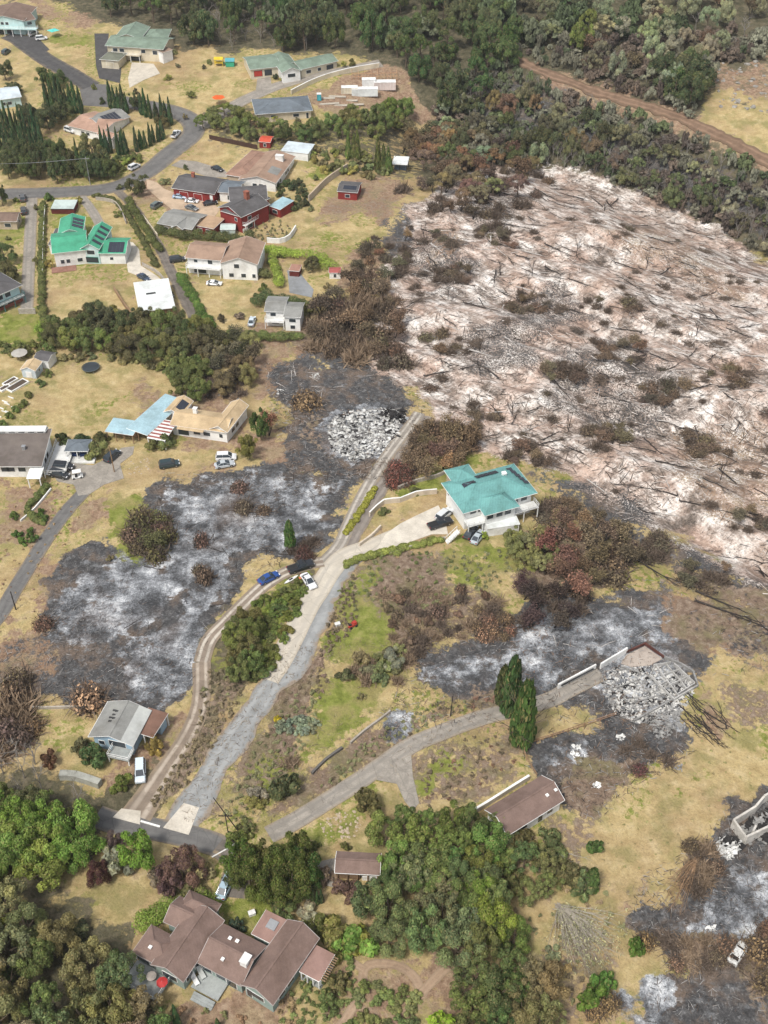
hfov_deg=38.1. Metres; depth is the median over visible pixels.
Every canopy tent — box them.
[47,28,58,32]
[212,95,224,98]
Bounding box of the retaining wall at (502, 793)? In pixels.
[477,774,529,811]
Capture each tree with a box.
[0,59,13,79]
[0,109,10,134]
[0,128,16,142]
[0,150,17,167]
[0,158,18,178]
[0,185,8,204]
[0,242,17,261]
[0,260,19,278]
[0,738,23,757]
[0,758,14,773]
[0,781,14,796]
[0,789,14,805]
[0,789,23,816]
[0,799,46,834]
[0,811,19,839]
[0,817,48,865]
[0,835,30,876]
[0,875,35,922]
[0,922,33,966]
[0,954,6,974]
[0,963,28,1019]
[0,985,30,1023]
[1,100,9,136]
[1,129,5,145]
[1,137,12,152]
[4,81,22,91]
[4,900,48,949]
[6,103,16,137]
[6,125,15,143]
[8,141,24,156]
[8,774,24,789]
[9,137,26,152]
[9,933,55,980]
[9,1019,34,1023]
[12,109,17,134]
[12,152,28,174]
[12,747,27,778]
[12,838,66,894]
[13,101,22,129]
[13,784,43,812]
[15,103,36,122]
[15,739,43,764]
[16,125,24,138]
[17,155,36,178]
[19,128,29,144]
[20,106,27,141]
[20,980,62,1023]
[22,143,39,156]
[22,821,72,873]
[26,103,41,140]
[26,115,31,135]
[26,126,31,145]
[26,757,44,788]
[28,149,45,165]
[28,1007,79,1023]
[29,157,46,178]
[29,798,65,831]
[30,140,46,158]
[31,115,44,141]
[31,133,41,142]
[34,66,50,84]
[34,102,60,129]
[34,789,58,815]
[35,911,81,957]
[37,73,49,108]
[39,976,48,993]
[41,322,61,346]
[42,139,52,157]
[43,73,56,105]
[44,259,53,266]
[44,314,66,334]
[45,801,72,822]
[46,159,63,183]
[46,798,99,850]
[47,147,59,167]
[47,818,107,874]
[48,69,69,85]
[49,73,63,101]
[51,75,64,106]
[51,101,74,120]
[51,138,67,156]
[52,154,66,177]
[55,317,80,338]
[57,326,88,350]
[57,935,116,1001]
[57,987,109,1023]
[60,84,80,111]
[61,148,75,167]
[62,80,80,113]
[62,88,67,111]
[66,156,80,176]
[67,305,98,325]
[67,777,84,802]
[71,803,99,825]
[72,138,81,173]
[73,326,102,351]
[75,311,92,330]
[76,85,86,113]
[77,153,92,177]
[78,132,102,154]
[78,156,93,180]
[79,149,92,155]
[83,299,104,321]
[85,982,137,1023]
[86,859,111,888]
[87,311,113,334]
[89,157,106,179]
[90,149,114,167]
[92,950,146,992]
[93,147,107,159]
[94,327,113,349]
[96,305,116,325]
[97,125,103,147]
[99,158,118,177]
[101,0,118,16]
[101,80,113,108]
[103,129,111,152]
[103,829,124,847]
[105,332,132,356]
[107,124,112,153]
[108,309,135,333]
[109,85,115,108]
[111,126,122,154]
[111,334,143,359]
[114,86,124,108]
[114,828,155,870]
[115,84,129,111]
[117,325,137,346]
[117,984,163,1023]
[118,0,140,15]
[119,131,124,154]
[120,1019,146,1023]
[121,91,129,113]
[121,307,134,317]
[122,130,129,154]
[123,313,151,336]
[124,173,145,194]
[128,92,138,110]
[132,126,138,151]
[133,306,155,325]
[133,323,156,348]
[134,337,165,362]
[135,92,142,114]
[137,88,151,117]
[137,129,149,149]
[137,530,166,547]
[138,0,166,22]
[141,94,152,118]
[142,130,147,148]
[146,121,154,146]
[147,100,158,120]
[147,1006,172,1023]
[149,308,175,330]
[151,93,162,118]
[151,124,155,142]
[154,100,173,123]
[154,115,168,125]
[154,327,177,337]
[154,332,182,355]
[154,862,183,897]
[155,119,166,139]
[155,122,163,141]
[158,178,170,184]
[159,0,183,23]
[159,843,208,888]
[161,97,176,124]
[162,362,179,379]
[167,306,185,330]
[167,1004,185,1023]
[168,337,190,356]
[168,377,187,395]
[169,366,192,385]
[175,319,196,336]
[176,8,205,44]
[179,327,199,345]
[179,358,197,373]
[180,0,197,17]
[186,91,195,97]
[186,331,213,354]
[186,381,206,401]
[187,1,202,17]
[187,314,213,332]
[189,358,213,377]
[191,10,215,36]
[193,114,207,127]
[193,377,211,395]
[195,324,215,341]
[196,8,218,45]
[202,339,227,360]
[205,105,218,113]
[207,111,222,128]
[207,351,227,368]
[211,370,235,395]
[212,327,228,342]
[213,0,221,5]
[213,338,230,354]
[215,102,233,115]
[218,838,255,874]
[219,1,238,26]
[220,117,234,131]
[220,364,240,382]
[221,622,246,651]
[222,0,242,16]
[223,15,243,44]
[223,341,242,355]
[223,353,236,367]
[224,615,252,636]
[224,853,268,903]
[225,643,248,666]
[225,656,249,681]
[226,323,250,339]
[227,105,237,116]
[229,116,249,136]
[229,341,250,358]
[229,354,255,378]
[234,606,263,630]
[235,106,250,119]
[235,434,258,458]
[236,632,263,654]
[237,329,260,348]
[237,837,273,879]
[238,362,258,385]
[238,644,264,671]
[242,114,258,126]
[242,339,264,360]
[243,125,258,139]
[244,0,265,17]
[246,616,266,636]
[248,407,269,438]
[250,9,274,38]
[254,853,292,905]
[257,116,275,134]
[258,268,271,276]
[259,408,278,435]
[262,856,318,907]
[266,841,297,887]
[269,0,288,15]
[273,18,297,51]
[273,118,288,129]
[273,124,292,140]
[277,520,303,547]
[280,829,312,866]
[281,0,305,18]
[286,10,306,44]
[288,13,317,50]
[290,121,302,136]
[290,845,324,899]
[294,6,308,30]
[295,124,313,141]
[299,0,313,5]
[303,255,319,271]
[305,0,333,7]
[305,116,318,128]
[305,319,330,340]
[305,889,314,902]
[306,293,334,318]
[307,5,326,42]
[311,120,329,138]
[311,889,326,903]
[314,891,319,904]
[316,294,333,310]
[318,2,338,26]
[322,11,345,47]
[322,284,346,299]
[323,112,341,129]
[333,119,349,139]
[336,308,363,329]
[338,107,360,126]
[338,267,363,285]
[340,134,363,158]
[342,277,366,296]
[343,132,352,159]
[345,103,360,116]
[346,1,364,23]
[347,117,359,135]
[348,257,367,270]
[349,128,367,162]
[350,0,378,29]
[350,877,386,920]
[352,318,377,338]
[355,241,375,252]
[359,9,384,49]
[360,107,376,124]
[360,307,376,321]
[362,263,383,283]
[363,880,412,935]
[364,809,402,850]
[365,916,407,959]
[366,136,386,171]
[367,124,385,138]
[368,278,394,296]
[369,337,387,359]
[370,102,386,121]
[371,239,384,252]
[373,0,399,21]
[373,247,385,253]
[375,262,395,277]
[376,838,408,870]
[377,109,394,133]
[377,865,402,903]
[378,143,392,166]
[379,96,397,112]
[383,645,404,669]
[384,147,400,173]
[385,803,418,834]
[386,31,404,57]
[387,15,416,44]
[387,813,435,851]
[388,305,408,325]
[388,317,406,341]
[388,850,432,890]
[390,254,407,265]
[392,112,406,129]
[394,34,419,68]
[394,97,415,118]
[395,0,409,12]
[395,888,438,924]
[396,855,433,895]
[399,117,418,131]
[399,134,416,153]
[399,444,428,467]
[402,127,418,142]
[403,225,413,229]
[403,226,412,240]
[405,903,446,956]
[406,147,420,158]
[406,433,426,451]
[406,442,428,460]
[406,835,450,884]
[408,53,432,81]
[409,415,435,435]
[410,33,432,55]
[410,149,436,171]
[411,4,430,28]
[412,133,425,146]
[412,807,440,833]
[413,868,467,908]
[414,139,426,149]
[414,453,438,478]
[415,141,434,159]
[416,176,434,189]
[416,432,437,445]
[417,120,436,138]
[417,861,451,892]
[420,0,439,8]
[422,133,437,143]
[423,47,446,71]
[423,824,458,854]
[424,8,440,39]
[424,125,441,137]
[424,440,443,460]
[424,891,462,941]
[425,175,435,192]
[426,61,452,87]
[427,157,445,175]
[430,143,446,163]
[431,171,452,193]
[432,136,450,152]
[432,342,448,352]
[434,0,451,18]
[434,103,449,114]
[434,913,486,976]
[435,15,461,44]
[435,36,458,61]
[436,81,459,114]
[436,124,449,137]
[437,141,456,156]
[437,413,465,439]
[437,437,463,453]
[437,450,453,468]
[437,841,464,878]
[438,116,453,127]
[438,799,466,840]
[440,121,457,129]
[440,128,460,142]
[441,269,456,277]
[442,179,459,192]
[442,199,455,211]
[442,448,470,467]
[443,0,471,20]
[443,163,464,178]
[444,60,469,92]
[445,151,462,167]
[445,857,468,892]
[445,900,487,944]
[446,162,466,175]
[446,851,488,886]
[447,89,469,113]
[447,876,483,911]
[448,2,470,20]
[448,978,493,1023]
[451,130,469,146]
[451,827,480,855]
[453,954,499,1005]
[454,117,470,136]
[454,197,472,211]
[454,419,481,440]
[454,442,473,458]
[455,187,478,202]
[455,802,489,843]
[455,1008,486,1023]
[456,145,467,154]
[459,154,474,171]
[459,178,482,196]
[460,263,472,272]
[461,14,488,43]
[461,821,511,863]
[461,844,503,878]
[462,152,473,170]
[462,203,482,219]
[462,275,472,283]
[462,869,498,907]
[463,111,485,123]
[463,148,476,162]
[463,920,500,961]
[464,94,480,110]
[464,410,482,420]
[465,0,480,19]
[465,170,485,181]
[465,423,482,447]
[465,439,483,451]
[466,129,478,143]
[466,970,524,1020]
[467,55,488,85]
[467,184,491,205]
[468,72,493,96]
[470,31,486,58]
[470,419,482,428]
[470,891,518,948]
[471,152,487,166]
[472,132,488,145]
[472,859,507,893]
[473,41,503,66]
[473,121,489,141]
[473,1005,515,1023]
[475,22,502,41]
[475,145,494,162]
[475,162,489,170]
[476,6,501,35]
[477,162,497,178]
[477,878,513,914]
[479,128,494,145]
[479,910,512,939]
[480,224,488,232]
[481,115,499,130]
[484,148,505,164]
[484,177,505,195]
[485,89,500,111]
[486,678,552,750]
[487,811,504,822]
[488,0,512,13]
[488,132,507,146]
[488,410,507,421]
[490,180,506,195]
[491,140,507,158]
[491,663,524,705]
[493,35,522,67]
[493,131,511,142]
[493,943,528,977]
[494,93,518,114]
[495,22,519,42]
[496,226,510,237]
[496,962,532,1002]
[497,111,518,131]
[497,651,535,718]
[499,830,519,849]
[501,982,539,1023]
[502,525,523,542]
[502,914,531,956]
[503,241,518,248]
[504,534,523,559]
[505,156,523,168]
[506,138,521,151]
[506,145,525,165]
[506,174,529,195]
[507,13,525,40]
[507,129,534,152]
[507,301,516,310]
[508,456,518,464]
[509,839,539,873]
[510,437,530,450]
[510,449,524,456]
[511,155,531,174]
[511,550,534,568]
[511,568,537,592]
[511,953,553,995]
[513,127,526,133]
[514,82,536,106]
[516,578,540,599]
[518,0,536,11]
[518,878,548,906]
[519,294,526,304]
[519,543,541,556]
[520,532,538,550]
[521,599,549,627]
[521,999,558,1023]
[525,156,542,174]
[525,306,534,312]
[526,290,537,298]
[527,593,547,610]
[528,94,543,112]
[528,142,548,164]
[528,552,553,571]
[528,959,573,1001]
[528,986,566,1023]
[529,446,544,458]
[529,524,548,537]
[531,124,551,151]
[531,843,566,875]
[533,527,560,552]
[533,540,559,559]
[535,0,545,11]
[535,869,565,894]
[536,305,549,313]
[537,0,559,12]
[538,113,555,133]
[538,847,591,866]
[539,361,552,372]
[539,900,629,977]
[540,10,558,32]
[540,358,556,369]
[541,300,551,307]
[543,23,563,41]
[543,452,561,467]
[545,554,570,575]
[545,579,572,598]
[546,371,556,382]
[547,605,574,630]
[548,131,565,156]
[549,102,567,121]
[549,505,575,525]
[551,541,578,565]
[552,559,576,579]
[554,0,569,7]
[555,117,572,135]
[558,597,582,618]
[560,133,581,163]
[560,495,582,511]
[561,569,593,596]
[562,126,586,142]
[563,494,586,509]
[564,521,588,541]
[565,574,589,598]
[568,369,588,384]
[569,7,579,24]
[569,21,594,49]
[570,0,594,8]
[574,553,593,574]
[576,505,595,524]
[577,105,594,130]
[578,134,602,158]
[578,518,605,549]
[579,8,597,28]
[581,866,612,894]
[582,53,603,69]
[583,33,604,48]
[584,539,614,563]
[585,150,605,174]
[587,567,609,584]
[588,40,611,67]
[590,506,607,528]
[592,0,614,13]
[593,14,616,36]
[594,120,616,144]
[594,294,604,300]
[594,428,613,441]
[595,352,612,361]
[596,518,618,540]
[597,8,616,27]
[601,422,612,429]
[603,58,618,76]
[606,147,628,168]
[607,50,626,80]
[609,16,630,41]
[609,517,635,540]
[611,124,633,146]
[614,420,625,428]
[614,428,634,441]
[615,166,639,186]
[615,337,630,347]
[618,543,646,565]
[621,304,638,312]
[625,49,644,69]
[626,156,646,167]
[628,133,648,154]
[628,333,641,342]
[629,540,647,550]
[632,340,650,351]
[635,176,653,194]
[636,4,655,19]
[637,19,659,38]
[639,67,665,86]
[639,394,658,403]
[640,145,659,161]
[642,0,662,10]
[642,35,665,59]
[648,7,666,16]
[648,12,661,29]
[648,50,675,85]
[649,169,670,185]
[655,144,680,166]
[656,17,678,41]
[656,856,700,918]
[658,391,674,406]
[659,4,674,16]
[660,61,683,77]
[662,183,684,207]
[663,75,688,103]
[664,34,683,60]
[670,66,687,89]
[670,172,687,187]
[674,53,695,74]
[675,0,701,15]
[677,27,696,46]
[677,375,697,390]
[677,570,698,588]
[678,72,703,108]
[679,425,696,440]
[681,43,702,54]
[681,557,701,573]
[683,46,709,72]
[686,70,711,95]
[686,161,702,179]
[687,56,716,86]
[692,177,713,202]
[694,441,718,453]
[697,448,708,456]
[698,26,714,43]
[699,5,720,25]
[700,33,720,60]
[701,167,718,180]
[701,189,721,213]
[702,54,719,70]
[712,29,730,50]
[714,175,736,189]
[716,363,735,373]
[717,0,736,26]
[720,199,739,213]
[721,560,731,572]
[723,361,742,371]
[724,368,743,381]
[725,188,746,200]
[728,507,748,520]
[729,211,751,229]
[743,0,758,19]
[744,502,758,513]
[745,196,764,213]
[751,563,767,576]
[752,0,767,17]
[754,214,767,226]
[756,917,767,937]
[760,241,767,250]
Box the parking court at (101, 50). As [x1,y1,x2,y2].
[94,33,120,82]
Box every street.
[0,96,205,199]
[93,806,224,862]
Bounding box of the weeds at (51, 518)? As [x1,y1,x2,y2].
[0,477,93,618]
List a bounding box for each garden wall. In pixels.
[29,705,84,708]
[58,770,102,788]
[95,197,126,223]
[140,820,159,827]
[142,262,163,278]
[144,216,157,236]
[267,225,296,242]
[359,525,380,545]
[369,488,436,515]
[397,468,447,489]
[600,647,627,668]
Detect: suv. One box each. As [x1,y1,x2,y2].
[1,48,10,54]
[19,194,25,201]
[20,206,26,214]
[27,30,38,35]
[35,35,47,40]
[48,467,70,479]
[52,460,74,470]
[63,125,73,133]
[103,449,120,462]
[127,162,140,170]
[133,757,145,783]
[150,201,162,208]
[158,458,179,469]
[169,255,185,262]
[215,451,236,460]
[434,507,452,518]
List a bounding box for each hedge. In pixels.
[23,508,45,525]
[24,482,49,508]
[36,200,47,333]
[91,192,159,266]
[124,196,163,251]
[131,887,220,934]
[153,224,255,242]
[176,272,216,327]
[214,329,304,341]
[252,288,310,305]
[264,244,338,269]
[267,253,284,286]
[342,485,377,534]
[343,535,444,568]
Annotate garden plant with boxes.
[274,715,281,721]
[274,718,284,727]
[275,724,286,733]
[283,718,293,727]
[286,726,294,733]
[291,716,301,724]
[293,724,302,735]
[296,720,308,726]
[298,714,307,720]
[300,726,310,735]
[306,716,314,722]
[306,721,316,734]
[311,718,321,726]
[342,1018,358,1023]
[351,987,365,1008]
[353,1008,369,1023]
[358,978,371,993]
[364,1013,380,1023]
[369,993,384,1006]
[371,979,384,993]
[379,986,399,1005]
[381,1018,392,1023]
[386,996,402,1014]
[393,1013,405,1023]
[395,983,409,1001]
[403,1001,417,1018]
[405,988,422,1009]
[406,1016,419,1023]
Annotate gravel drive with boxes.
[165,561,362,826]
[315,416,432,574]
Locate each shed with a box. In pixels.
[20,358,42,378]
[34,350,56,368]
[50,200,77,213]
[195,215,223,236]
[258,136,273,147]
[281,141,314,160]
[289,264,301,276]
[329,267,340,278]
[337,181,361,199]
[392,156,408,171]
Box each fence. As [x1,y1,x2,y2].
[209,135,257,149]
[524,748,536,775]
[535,712,616,741]
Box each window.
[0,467,8,471]
[6,467,15,471]
[17,467,26,471]
[86,250,94,254]
[86,257,98,262]
[108,739,126,748]
[131,56,140,60]
[137,956,149,964]
[162,970,177,982]
[178,429,188,434]
[186,970,192,981]
[194,269,205,272]
[203,431,210,436]
[215,973,226,981]
[251,991,264,1002]
[264,69,271,75]
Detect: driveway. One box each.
[0,491,89,624]
[20,198,37,307]
[55,446,133,495]
[77,196,104,224]
[113,808,140,823]
[123,661,210,820]
[127,242,173,298]
[128,62,159,86]
[146,179,219,215]
[163,803,198,834]
[171,160,226,177]
[193,556,324,662]
[197,60,382,127]
[213,836,250,898]
[256,77,271,93]
[264,530,389,682]
[264,668,606,841]
[287,270,313,296]
[317,858,334,886]
[322,411,424,561]
[376,505,447,549]
[376,755,418,809]
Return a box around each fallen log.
[423,368,453,376]
[442,278,474,286]
[462,301,500,311]
[473,361,500,378]
[534,187,558,200]
[534,442,566,451]
[541,437,570,443]
[544,243,572,256]
[554,379,572,400]
[559,443,584,454]
[613,261,643,268]
[617,444,656,452]
[622,503,667,517]
[629,481,677,495]
[635,558,678,585]
[642,437,664,454]
[654,419,698,432]
[654,459,699,470]
[663,576,718,593]
[677,704,702,724]
[679,500,707,506]
[687,383,717,390]
[687,719,718,739]
[691,703,720,728]
[693,725,726,748]
[694,598,764,623]
[694,714,715,738]
[695,588,751,614]
[696,314,721,320]
[700,715,723,744]
[702,477,734,492]
[708,713,739,732]
[710,508,756,519]
[717,700,727,728]
[718,468,751,495]
[731,613,767,635]
[734,555,766,565]
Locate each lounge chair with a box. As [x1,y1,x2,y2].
[191,971,199,985]
[196,965,205,979]
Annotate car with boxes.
[136,272,150,280]
[172,193,186,199]
[184,197,198,203]
[184,204,198,210]
[202,199,217,205]
[206,279,222,285]
[211,165,223,171]
[214,459,234,469]
[215,872,230,900]
[247,316,255,325]
[256,570,280,585]
[300,571,316,589]
[462,526,478,539]
[469,529,484,544]
[726,940,747,966]
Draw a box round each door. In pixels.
[25,371,32,377]
[106,61,113,66]
[179,191,187,198]
[193,193,202,200]
[226,979,237,989]
[246,988,252,997]
[254,70,262,76]
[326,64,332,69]
[493,526,513,535]
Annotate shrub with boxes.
[0,343,10,353]
[0,419,6,425]
[0,657,39,692]
[0,670,32,707]
[0,686,60,721]
[0,689,20,712]
[0,698,17,725]
[0,712,34,743]
[0,734,29,772]
[0,913,7,924]
[0,966,16,986]
[1,722,38,760]
[2,699,51,739]
[4,411,13,418]
[8,346,19,356]
[9,511,18,520]
[11,340,25,347]
[11,405,19,412]
[11,530,23,536]
[13,713,49,738]
[17,344,28,349]
[17,536,26,546]
[18,399,27,407]
[24,391,31,397]
[25,348,33,355]
[25,527,33,538]
[26,339,40,347]
[27,534,39,542]
[31,609,61,638]
[32,256,37,264]
[34,324,41,331]
[34,379,45,387]
[36,337,46,344]
[37,508,44,516]
[40,514,48,521]
[40,748,57,769]
[42,342,54,349]
[42,368,52,377]
[43,192,53,200]
[45,348,56,354]
[49,673,115,719]
[55,433,70,445]
[57,353,72,360]
[60,951,78,965]
[69,918,90,943]
[70,736,89,757]
[74,433,92,441]
[75,350,86,361]
[76,196,82,203]
[79,741,106,769]
[84,440,107,460]
[85,1000,109,1016]
[87,352,96,360]
[93,431,110,442]
[99,97,104,104]
[101,845,134,876]
[101,948,119,970]
[106,554,114,561]
[107,354,116,361]
[109,772,132,794]
[110,305,117,311]
[112,155,121,160]
[113,210,123,217]
[115,184,123,189]
[115,522,148,544]
[117,164,126,171]
[117,357,131,364]
[120,535,149,557]
[121,154,133,159]
[121,158,130,165]
[122,500,155,528]
[122,509,164,536]
[130,152,141,158]
[130,352,138,363]
[135,155,142,162]
[136,529,157,548]
[137,540,175,568]
[143,359,155,369]
[144,439,163,450]
[144,734,163,756]
[147,867,159,888]
[150,519,171,531]
[152,508,175,526]
[155,361,165,370]
[155,519,181,546]
[157,354,181,367]
[157,433,175,448]
[163,74,171,80]
[166,357,180,372]
[172,881,207,897]
[174,351,192,363]
[184,373,206,389]
[186,856,215,879]
[188,526,217,549]
[191,560,204,574]
[193,562,217,586]
[204,392,218,400]
[217,313,224,322]
[218,392,231,400]
[225,472,256,496]
[225,830,247,842]
[226,392,241,400]
[228,490,258,517]
[228,916,246,931]
[232,382,241,390]
[233,312,244,318]
[234,387,251,397]
[236,380,246,386]
[236,817,255,838]
[244,795,267,809]
[245,672,261,682]
[246,786,269,798]
[250,293,257,302]
[250,599,262,607]
[253,497,277,517]
[256,636,265,643]
[257,651,267,668]
[257,663,274,678]
[258,283,267,291]
[258,631,275,644]
[260,594,271,601]
[262,615,277,629]
[263,600,274,612]
[265,659,276,670]
[266,623,281,634]
[266,644,279,651]
[266,650,281,660]
[268,609,278,619]
[268,772,301,800]
[270,602,287,615]
[270,899,295,919]
[271,590,279,600]
[275,188,285,196]
[275,597,287,604]
[276,753,303,771]
[277,586,292,593]
[277,624,294,634]
[277,631,289,644]
[281,610,293,621]
[282,179,292,186]
[283,590,299,600]
[284,544,297,555]
[285,383,329,417]
[288,184,298,190]
[289,577,302,589]
[289,599,301,606]
[291,201,297,210]
[291,546,317,562]
[291,605,301,616]
[292,177,305,186]
[293,543,314,555]
[295,186,307,194]
[295,194,301,200]
[295,201,302,208]
[295,337,322,355]
[295,585,308,596]
[296,903,316,925]
[297,898,315,913]
[298,537,312,549]
[301,192,308,197]
[301,198,309,205]
[302,310,321,329]
[304,302,313,315]
[304,532,322,548]
[304,551,319,559]
[304,912,333,935]
[305,315,334,337]
[311,154,317,162]
[311,840,321,851]
[312,864,338,887]
[313,144,320,152]
[313,334,343,352]
[317,158,328,165]
[318,308,343,332]
[318,988,338,1015]
[319,165,328,174]
[319,300,347,317]
[320,913,348,966]
[321,340,341,359]
[322,152,329,160]
[323,282,332,289]
[323,317,356,333]
[326,972,352,997]
[327,162,339,170]
[327,327,347,340]
[330,147,338,153]
[330,293,356,309]
[331,332,355,353]
[331,878,357,904]
[331,924,379,960]
[334,668,354,681]
[335,302,367,317]
[336,160,349,167]
[336,308,356,324]
[338,144,345,155]
[338,345,373,370]
[339,166,347,173]
[339,841,351,850]
[341,338,366,355]
[343,292,372,310]
[344,659,364,679]
[345,921,373,955]
[346,328,371,344]
[347,165,357,174]
[347,267,367,279]
[347,283,378,300]
[349,58,355,65]
[349,157,359,162]
[349,161,358,171]
[350,314,373,331]
[352,650,370,664]
[354,787,380,817]
[355,275,376,294]
[355,666,377,688]
[356,240,372,249]
[356,692,365,700]
[358,294,381,309]
[358,664,374,674]
[360,156,373,163]
[360,170,372,176]
[360,334,381,357]
[361,150,372,158]
[361,248,372,258]
[362,320,395,341]
[362,653,378,665]
[364,253,375,264]
[364,332,395,349]
[365,163,373,169]
[366,171,375,180]
[368,234,381,240]
[368,309,382,323]
[370,672,388,687]
[371,297,403,317]
[371,305,395,326]
[371,585,395,603]
[371,660,390,672]
[372,276,394,291]
[372,652,384,661]
[373,351,395,373]
[376,252,392,263]
[377,166,389,175]
[377,507,390,515]
[378,291,406,309]
[378,470,408,490]
[380,458,404,473]
[381,465,402,481]
[383,241,396,249]
[383,602,393,612]
[385,631,402,642]
[386,337,413,356]
[386,609,404,621]
[387,619,398,629]
[388,267,404,279]
[389,674,406,688]
[390,260,416,275]
[390,638,417,655]
[391,593,405,603]
[391,664,402,674]
[392,180,414,195]
[392,350,420,371]
[392,643,407,657]
[393,295,409,305]
[395,462,416,482]
[396,243,411,252]
[397,619,414,629]
[397,648,421,672]
[398,255,414,264]
[398,470,416,488]
[398,583,411,598]
[399,598,420,618]
[400,635,417,645]
[401,248,413,258]
[402,425,424,443]
[402,624,421,638]
[403,458,422,476]
[403,649,419,666]
[404,295,427,304]
[404,595,423,605]
[407,629,437,649]
[409,282,421,288]
[409,486,420,496]
[409,582,437,601]
[410,641,430,658]
[413,616,420,623]
[414,235,430,245]
[414,331,436,342]
[414,608,429,617]
[415,290,426,296]
[417,623,439,637]
[418,270,431,276]
[422,381,443,393]
[423,423,441,439]
[423,614,433,625]
[424,199,448,216]
[425,1010,458,1023]
[426,265,444,274]
[426,601,450,621]
[427,426,451,448]
[428,587,452,601]
[429,270,445,284]
[430,230,441,238]
[431,372,451,383]
[431,631,446,641]
[433,192,446,201]
[433,420,445,430]
[434,326,451,339]
[434,616,448,630]
[435,234,452,241]
[437,625,459,640]
[438,276,453,283]
[438,594,457,608]
[440,196,454,206]
[440,343,467,356]
[441,417,466,427]
[443,236,464,251]
[444,420,475,442]
[446,272,468,285]
[447,267,461,276]
[447,434,470,455]
[448,342,463,350]
[448,403,457,409]
[449,264,459,270]
[452,582,472,593]
[452,591,473,609]
[452,623,464,632]
[453,610,463,617]
[454,271,464,278]
[455,631,471,642]
[457,613,476,635]
[458,347,474,355]
[462,405,483,418]
[464,396,484,408]
[464,400,477,409]
[465,337,484,348]
[467,604,485,615]
[467,617,487,637]
[472,194,490,204]
[472,232,482,239]
[472,623,494,643]
[475,221,493,231]
[475,607,495,627]
[477,208,500,219]
[480,590,490,599]
[480,599,507,614]
[480,629,501,646]
[481,411,502,421]
[481,609,498,626]
[482,531,488,539]
[482,616,505,635]
[484,623,501,639]
[485,232,494,238]
[486,592,509,608]
[487,197,508,213]
[488,205,507,220]
[489,183,508,194]
[489,217,506,231]
[489,238,501,245]
[493,609,514,629]
[493,846,516,878]
[497,164,510,174]
[497,300,527,309]
[498,232,510,242]
[498,445,526,462]
[498,630,513,643]
[499,172,513,188]
[499,299,518,308]
[499,317,515,325]
[500,611,514,625]
[501,226,516,235]
[503,622,520,637]
[503,828,537,858]
[504,868,529,896]
[510,303,533,314]
[511,197,526,209]
[513,167,524,173]
[513,607,534,631]
[514,215,526,220]
[514,294,531,302]
[515,287,525,296]
[518,430,527,438]
[521,197,533,209]
[522,521,558,551]
[524,439,541,452]
[525,572,555,606]
[527,189,542,198]
[528,228,539,234]
[528,450,548,468]
[528,507,555,526]
[531,301,548,312]
[531,499,554,514]
[532,170,544,179]
[532,236,543,240]
[536,410,562,425]
[536,557,552,572]
[537,826,567,861]
[538,494,562,509]
[539,517,573,544]
[541,389,553,397]
[542,174,556,184]
[543,543,565,554]
[544,596,572,616]
[545,943,560,960]
[550,858,589,888]
[551,301,570,314]
[551,367,570,383]
[553,358,568,371]
[556,493,577,508]
[560,362,585,375]
[563,216,578,221]
[564,543,583,568]
[565,597,596,617]
[566,543,583,553]
[569,361,593,374]
[569,867,594,902]
[570,326,585,334]
[573,509,589,519]
[574,587,594,603]
[575,395,588,405]
[576,982,606,1011]
[578,423,597,437]
[580,438,609,453]
[582,295,593,303]
[584,1000,614,1023]
[586,839,603,853]
[587,301,603,309]
[587,560,609,579]
[588,561,634,597]
[589,970,617,1000]
[590,219,601,224]
[590,370,611,387]
[591,337,612,346]
[592,552,640,581]
[593,423,622,441]
[595,344,616,354]
[597,545,616,561]
[598,318,612,326]
[599,987,628,1022]
[600,444,613,453]
[603,304,613,313]
[605,349,615,358]
[607,343,620,352]
[608,534,645,566]
[611,537,628,549]
[612,356,621,362]
[613,375,628,381]
[615,553,642,568]
[616,230,629,235]
[616,283,627,289]
[616,436,634,445]
[617,294,638,307]
[617,741,637,760]
[620,224,637,231]
[625,357,634,364]
[626,734,650,756]
[627,354,640,362]
[627,754,656,779]
[628,268,643,274]
[628,936,645,956]
[630,301,646,311]
[631,926,656,954]
[635,356,647,362]
[635,552,654,566]
[636,382,647,393]
[640,378,660,394]
[640,537,656,549]
[640,743,663,762]
[642,542,662,565]
[643,527,672,550]
[645,546,674,565]
[646,924,690,956]
[648,536,681,553]
[650,393,671,406]
[654,320,668,328]
[655,283,674,292]
[655,366,666,371]
[657,749,682,773]
[658,376,675,387]
[658,385,680,396]
[661,950,692,978]
[667,389,682,399]
[672,330,682,334]
[673,930,698,954]
[674,868,703,892]
[675,568,708,587]
[675,835,706,858]
[677,942,708,982]
[679,436,701,448]
[679,856,701,872]
[681,339,694,349]
[681,445,705,459]
[682,292,700,300]
[684,946,719,974]
[687,855,723,884]
[687,879,712,906]
[689,847,709,864]
[691,929,721,950]
[693,575,711,589]
[695,247,714,255]
[695,434,720,444]
[695,835,726,861]
[696,867,720,894]
[697,396,709,405]
[698,374,715,384]
[698,584,716,596]
[699,497,720,508]
[699,568,716,583]
[701,337,724,349]
[703,568,733,589]
[705,369,716,375]
[706,853,730,877]
[706,947,731,972]
[710,929,744,967]
[713,444,721,451]
[717,292,732,300]
[721,448,734,456]
[722,942,755,976]
[724,273,735,278]
[726,522,740,531]
[728,381,738,389]
[731,375,757,388]
[733,277,749,284]
[734,467,748,476]
[737,922,767,968]
[742,368,757,377]
[742,522,755,534]
[742,961,767,996]
[746,468,763,478]
[751,512,766,525]
[751,909,767,943]
[753,522,767,530]
[757,443,767,454]
[757,515,767,531]
[758,408,767,418]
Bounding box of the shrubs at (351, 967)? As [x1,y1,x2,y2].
[277,958,356,1023]

